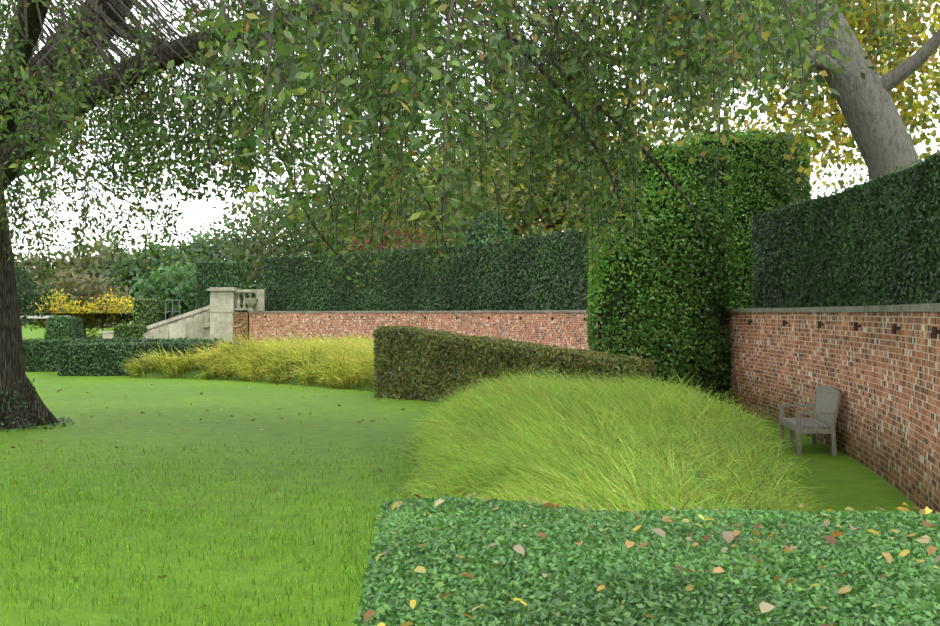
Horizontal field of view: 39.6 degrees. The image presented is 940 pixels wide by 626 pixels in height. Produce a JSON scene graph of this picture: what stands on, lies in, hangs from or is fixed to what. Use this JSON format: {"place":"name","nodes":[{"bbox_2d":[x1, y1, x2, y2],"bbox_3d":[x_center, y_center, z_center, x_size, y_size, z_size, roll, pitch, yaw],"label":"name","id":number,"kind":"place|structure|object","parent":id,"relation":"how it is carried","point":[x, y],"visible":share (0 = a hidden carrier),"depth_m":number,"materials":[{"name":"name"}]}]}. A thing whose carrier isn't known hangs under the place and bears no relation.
{"place":"outdoors","nodes":[
{"label":"outdoors","id":0,"kind":"place"},
{"bbox_2d":[132,300,169,326],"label":"pale hedge","id":1,"kind":"object","parent":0,"point":[147,309],"depth_m":76.56,"materials":[{"name":"green plant"}]},
{"bbox_2d":[138,297,167,300],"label":"pale hedge shoots","id":2,"kind":"object","parent":1,"relation":"on","point":[150,298],"visible":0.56,"depth_m":77.64,"materials":[{"name":"green plant"}]},
{"bbox_2d":[195,262,246,309],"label":"hedge","id":3,"kind":"object","parent":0,"point":[201,288],"depth_m":78.03,"materials":[{"name":"green plant"}]},
{"bbox_2d":[198,259,241,262],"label":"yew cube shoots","id":4,"kind":"object","parent":3,"relation":"on","point":[220,261],"visible":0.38,"depth_m":78.20,"materials":[{"name":"green plant"}]},
{"bbox_2d":[154,173,343,300],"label":"tree","id":5,"kind":"object","parent":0,"point":[249,271],"depth_m":121.90,"materials":[{"name":"green plant"}]},
{"bbox_2d":[236,286,262,311],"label":"low yew terrace","id":6,"kind":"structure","parent":0,"point":[254,295],"depth_m":77.29,"materials":[{"name":"green plant"}]},
{"bbox_2d":[212,161,392,286],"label":"tree","id":7,"kind":"object","parent":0,"point":[259,229],"depth_m":115.06,"materials":[{"name":"green plant"}]},
{"bbox_2d":[247,142,442,284],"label":"tree","id":8,"kind":"object","parent":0,"point":[300,241],"depth_m":109.36,"materials":[{"name":"green plant"}]},
{"bbox_2d":[285,139,484,255],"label":"tree","id":9,"kind":"object","parent":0,"point":[351,240],"depth_m":105.58,"materials":[{"name":"green plant"}]},
{"bbox_2d":[328,210,446,252],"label":"red shrub","id":10,"kind":"object","parent":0,"point":[387,231],"depth_m":84.41,"materials":[{"name":"plant"}]},
{"bbox_2d":[340,130,478,204],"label":"tree","id":11,"kind":"object","parent":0,"point":[428,149],"depth_m":137.86,"materials":[{"name":"green plant"}]},
{"bbox_2d":[262,230,597,310],"bbox_3d":[-1.236,-1.479,57.885,3.968,3.162,35.508,0,0,-30],"label":"yew hedge","id":12,"kind":"object","parent":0,"point":[566,237],"depth_m":58.29,"materials":[{"name":"green plant"}]},
{"bbox_2d":[263,225,585,258],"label":"yew hedge shoots","id":13,"kind":"object","parent":12,"relation":"on","point":[447,243],"visible":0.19,"depth_m":58.06,"materials":[{"name":"green plant"}]},
{"bbox_2d":[326,122,546,254],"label":"tree","id":14,"kind":"object","parent":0,"point":[425,230],"depth_m":96.91,"materials":[{"name":"green plant"}]},
{"bbox_2d":[0,316,919,625],"bbox_3d":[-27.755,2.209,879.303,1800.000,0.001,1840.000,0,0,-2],"label":"lawn ground","id":15,"kind":"structure","parent":0,"point":[840,478],"depth_m":16.91,"materials":[{"name":"green plant"}]},
{"bbox_2d":[14,254,63,330],"bbox_3d":[-18.827,-0.112,54.114,3.481,4.642,3.468,0,0,-2],"label":"dark tree","id":16,"kind":"object","parent":15,"relation":"on","point":[30,298],"depth_m":54.17,"materials":[{"name":"green plant"}]},
{"bbox_2d":[14,253,65,309],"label":"tree","id":17,"kind":"object","parent":15,"relation":"on","point":[25,262],"visible":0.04,"depth_m":245.58,"materials":[{"name":"green plant"}]},
{"bbox_2d":[13,252,77,323],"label":"tree","id":18,"kind":"object","parent":15,"relation":"on","point":[30,261],"visible":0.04,"depth_m":254.01,"materials":[{"name":"green plant"}]},
{"bbox_2d":[20,316,72,327],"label":"concrete portal frame","id":19,"kind":"object","parent":15,"relation":"on","point":[39,317],"visible":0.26,"depth_m":66.92,"materials":[{"name":"grey concrete"}]},
{"bbox_2d":[22,288,74,329],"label":"yellow tree crown","id":20,"kind":"object","parent":15,"relation":"on","point":[52,302],"depth_m":84.76},
{"bbox_2d":[44,316,74,338],"bbox_3d":[-19.228,1.179,61.152,1.540,2.134,1.536,0,0,-2],"label":"clipped box hedge","id":21,"kind":"object","parent":15,"relation":"on","point":[60,326],"visible":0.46,"depth_m":60.71,"materials":[{"name":"green plant"}]},
{"bbox_2d":[35,298,100,334],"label":"yellow tree crown","id":22,"kind":"object","parent":15,"relation":"on","point":[72,313],"depth_m":85.54},
{"bbox_2d":[21,261,132,327],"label":"tree","id":23,"kind":"object","parent":15,"relation":"on","point":[84,287],"visible":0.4,"depth_m":194.77,"materials":[{"name":"green plant"}]},
{"bbox_2d":[70,316,84,338],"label":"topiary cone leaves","id":24,"kind":"object","parent":15,"relation":"on","point":[77,328],"visible":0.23,"depth_m":65.93,"materials":[{"name":"green plant"}]},
{"bbox_2d":[72,318,82,338],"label":"hedge","id":25,"kind":"object","parent":15,"relation":"on","point":[76,325],"visible":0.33,"depth_m":65.82,"materials":[{"name":"green plant"}]},
{"bbox_2d":[65,300,113,338],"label":"yellow tree crown","id":26,"kind":"object","parent":15,"relation":"on","point":[90,326],"depth_m":86.36},
{"bbox_2d":[29,224,150,318],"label":"tree","id":27,"kind":"object","parent":15,"relation":"on","point":[89,264],"visible":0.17,"depth_m":252.75,"materials":[{"name":"green plant"}]},
{"bbox_2d":[77,289,128,331],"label":"yellow tree crown","id":28,"kind":"object","parent":15,"relation":"on","point":[107,310],"depth_m":87.00},
{"bbox_2d":[100,295,133,329],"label":"yellow tree crown","id":29,"kind":"object","parent":15,"relation":"on","point":[124,307],"depth_m":87.73},
{"bbox_2d":[111,299,133,327],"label":"yellow tree crown","id":30,"kind":"object","parent":15,"relation":"on","point":[128,321],"depth_m":88.04},
{"bbox_2d":[23,338,222,371],"bbox_3d":[-13.320,1.610,49.908,7.622,1.308,1.766,0,0,-2],"label":"hedge","id":31,"kind":"object","parent":15,"relation":"on","point":[91,340],"depth_m":49.06,"materials":[{"name":"green plant"}]},
{"bbox_2d":[23,337,218,342],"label":"yew shoots","id":32,"kind":"object","parent":31,"relation":"on","point":[124,339],"visible":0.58,"depth_m":49.23,"materials":[{"name":"green plant"}]},
{"bbox_2d":[113,324,146,338],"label":"hedge","id":33,"kind":"object","parent":15,"relation":"on","point":[144,328],"depth_m":70.68,"materials":[{"name":"green plant"}]},
{"bbox_2d":[91,233,200,320],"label":"tree","id":34,"kind":"object","parent":15,"relation":"on","point":[132,272],"visible":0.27,"depth_m":219.78,"materials":[{"name":"green plant"}]},
{"bbox_2d":[124,251,197,317],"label":"tree","id":35,"kind":"object","parent":15,"relation":"on","point":[162,287],"visible":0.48,"depth_m":174.86,"materials":[{"name":"green plant"}]},
{"bbox_2d":[57,341,268,375],"bbox_3d":[-10.711,1.635,46.591,7.626,1.254,1.772,0,0,-2],"label":"hedge","id":36,"kind":"object","parent":15,"relation":"on","point":[95,351],"depth_m":45.75,"materials":[{"name":"green plant"}]},
{"bbox_2d":[67,339,267,346],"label":"yew box shoots","id":37,"kind":"object","parent":36,"relation":"on","point":[233,341],"visible":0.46,"depth_m":45.94,"materials":[{"name":"green plant"}]},
{"bbox_2d":[165,299,179,319],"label":"scaffold poles","id":38,"kind":"object","parent":15,"relation":"on","point":[172,311],"visible":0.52,"depth_m":75.21,"materials":[{"name":"grey metal"}]},
{"bbox_2d":[101,287,264,342],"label":"stone staircase","id":39,"kind":"structure","parent":15,"relation":"on","point":[213,318],"depth_m":70.46,"materials":[{"name":"beige stone"}]},
{"bbox_2d":[0,381,424,606],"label":"lawn leaf litter","id":40,"kind":"object","parent":15,"relation":"on","point":[174,451],"visible":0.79,"depth_m":24.76,"materials":[{"name":"plant"}]},
{"bbox_2d":[166,216,272,285],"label":"tree","id":41,"kind":"object","parent":15,"relation":"on","point":[196,243],"visible":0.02,"depth_m":234.76,"materials":[{"name":"green plant"}]},
{"bbox_2d":[233,312,248,341],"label":"brick pier","id":42,"kind":"structure","parent":15,"relation":"on","point":[241,322],"depth_m":70.33,"materials":[{"name":"orange brick"}]},
{"bbox_2d":[118,329,374,388],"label":"grass blades","id":43,"kind":"object","parent":15,"relation":"on","point":[345,363],"visible":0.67,"depth_m":42.14,"materials":[{"name":"yellow plant"}]},
{"bbox_2d":[129,363,373,391],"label":"ornamental grass","id":44,"kind":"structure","parent":15,"relation":"on","point":[192,374],"depth_m":43.16,"materials":[{"name":"plant"}]},
{"bbox_2d":[274,330,373,345],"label":"grass blades","id":45,"kind":"object","parent":15,"relation":"on","point":[343,339],"depth_m":55.43,"materials":[{"name":"yellow plant"}]},
{"bbox_2d":[0,0,782,428],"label":"oak trunk and limbs","id":46,"kind":"object","parent":15,"relation":"on","point":[12,364],"visible":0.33,"depth_m":24.02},
{"bbox_2d":[0,379,74,431],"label":"oak ivy leaves","id":47,"kind":"object","parent":46,"relation":"on","point":[20,406],"visible":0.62,"depth_m":25.06,"materials":[{"name":"green plant"}]},
{"bbox_2d":[0,0,923,296],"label":"oak","id":48,"kind":"object","parent":46,"relation":"attached to","point":[414,116],"depth_m":15.49,"materials":[{"name":"green plant"}]},
{"bbox_2d":[373,325,657,402],"bbox_3d":[0.765,1.285,31.256,1.306,1.929,9.098,0,0,-40],"label":"beech hedge","id":49,"kind":"object","parent":15,"relation":"on","point":[383,389],"depth_m":31.86,"materials":[{"name":"green plant"}]},
{"bbox_2d":[379,325,649,363],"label":"beech hedge shoots","id":50,"kind":"object","parent":49,"relation":"attached to","point":[554,345],"visible":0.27,"depth_m":30.27,"materials":[{"name":"green plant"}]},
{"bbox_2d":[249,312,939,513],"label":"brick wall","id":51,"kind":"structure","parent":15,"relation":"on","point":[878,375],"depth_m":21.44,"materials":[{"name":"red brick"}]},
{"bbox_2d":[248,303,939,312],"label":"wall coping","id":52,"kind":"object","parent":51,"relation":"on","point":[930,307],"depth_m":25.59,"materials":[{"name":"stone"}]},
{"bbox_2d":[265,316,939,338],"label":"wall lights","id":53,"kind":"object","parent":51,"relation":"on","point":[934,331],"depth_m":19.07,"materials":[{"name":"brown metal"}]},
{"bbox_2d":[388,355,845,512],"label":"grass mound blades","id":54,"kind":"object","parent":15,"relation":"on","point":[629,445],"visible":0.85,"depth_m":14.94,"materials":[{"name":"green plant"}]},
{"bbox_2d":[352,496,939,625],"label":"hedge","id":55,"kind":"object","parent":15,"relation":"on","point":[807,533],"depth_m":3.20,"materials":[{"name":"green plant"}]},
{"bbox_2d":[363,491,939,625],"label":"fallen leaves","id":56,"kind":"object","parent":55,"relation":"on","point":[729,537],"visible":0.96,"depth_m":3.42,"materials":[{"name":"orange plant"}]},
{"bbox_2d":[586,143,734,408],"bbox_3d":[4.468,-0.794,30.558,3.477,6.064,3.211,0,0,-2],"label":"hedge","id":57,"kind":"object","parent":15,"relation":"on","point":[727,258],"depth_m":29.33,"materials":[{"name":"green plant"}]},
{"bbox_2d":[596,155,724,404],"bbox_3d":[4.467,-0.666,30.701,3.028,5.750,3.028,0,0,-2],"label":"hornbeam drum frame","id":58,"kind":"object","parent":57,"relation":"attached to","point":[702,274],"visible":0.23,"depth_m":29.55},
{"bbox_2d":[778,386,840,455],"bbox_3d":[5.467,1.695,21.092,0.698,1.032,1.810,0,0,5],"label":"garden bench","id":59,"kind":"object","parent":15,"relation":"on","point":[826,404],"visible":1,"depth_m":20.72,"materials":[{"name":"grey wood"}]},
{"bbox_2d":[0,0,939,313],"label":"sky","id":60,"kind":"structure","parent":0,"point":[193,214],"materials":[{"name":"white"}]},
{"bbox_2d":[384,131,584,247],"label":"tree","id":61,"kind":"object","parent":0,"point":[426,171],"depth_m":92.40,"materials":[{"name":"green plant"}]},
{"bbox_2d":[464,208,511,243],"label":"shrub","id":62,"kind":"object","parent":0,"point":[486,224],"depth_m":74.93,"materials":[{"name":"green plant"}]},
{"bbox_2d":[420,103,676,246],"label":"tree","id":63,"kind":"object","parent":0,"point":[534,228],"depth_m":89.47,"materials":[{"name":"green plant"}]},
{"bbox_2d":[464,91,698,235],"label":"tree","id":64,"kind":"object","parent":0,"point":[562,216],"depth_m":91.56,"materials":[{"name":"green plant"}]},
{"bbox_2d":[477,0,939,204],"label":"plane tree","id":65,"kind":"object","parent":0,"point":[836,118],"depth_m":28.93,"materials":[{"name":"green plant"}]},
{"bbox_2d":[672,129,811,312],"bbox_3d":[7.854,-2.525,37.894,4.130,5.202,3.820,0,0,-2],"label":"hedge","id":66,"kind":"object","parent":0,"point":[768,137],"depth_m":36.31,"materials":[{"name":"green plant"}]},
{"bbox_2d":[693,138,802,307],"bbox_3d":[7.851,-2.401,38.039,3.645,4.880,3.645,0,0,-2],"label":"hornbeam drum frame","id":67,"kind":"object","parent":66,"relation":"attached to","point":[706,144],"visible":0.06,"depth_m":36.25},
{"bbox_2d":[750,152,939,307],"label":"yew hedge","id":68,"kind":"object","parent":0,"point":[899,215],"depth_m":25.53,"materials":[{"name":"green plant"}]},
{"bbox_2d":[756,149,939,214],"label":"yew hedge shoots","id":69,"kind":"object","parent":68,"relation":"on","point":[897,168],"visible":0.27,"depth_m":27.27,"materials":[{"name":"green plant"}]}
]}

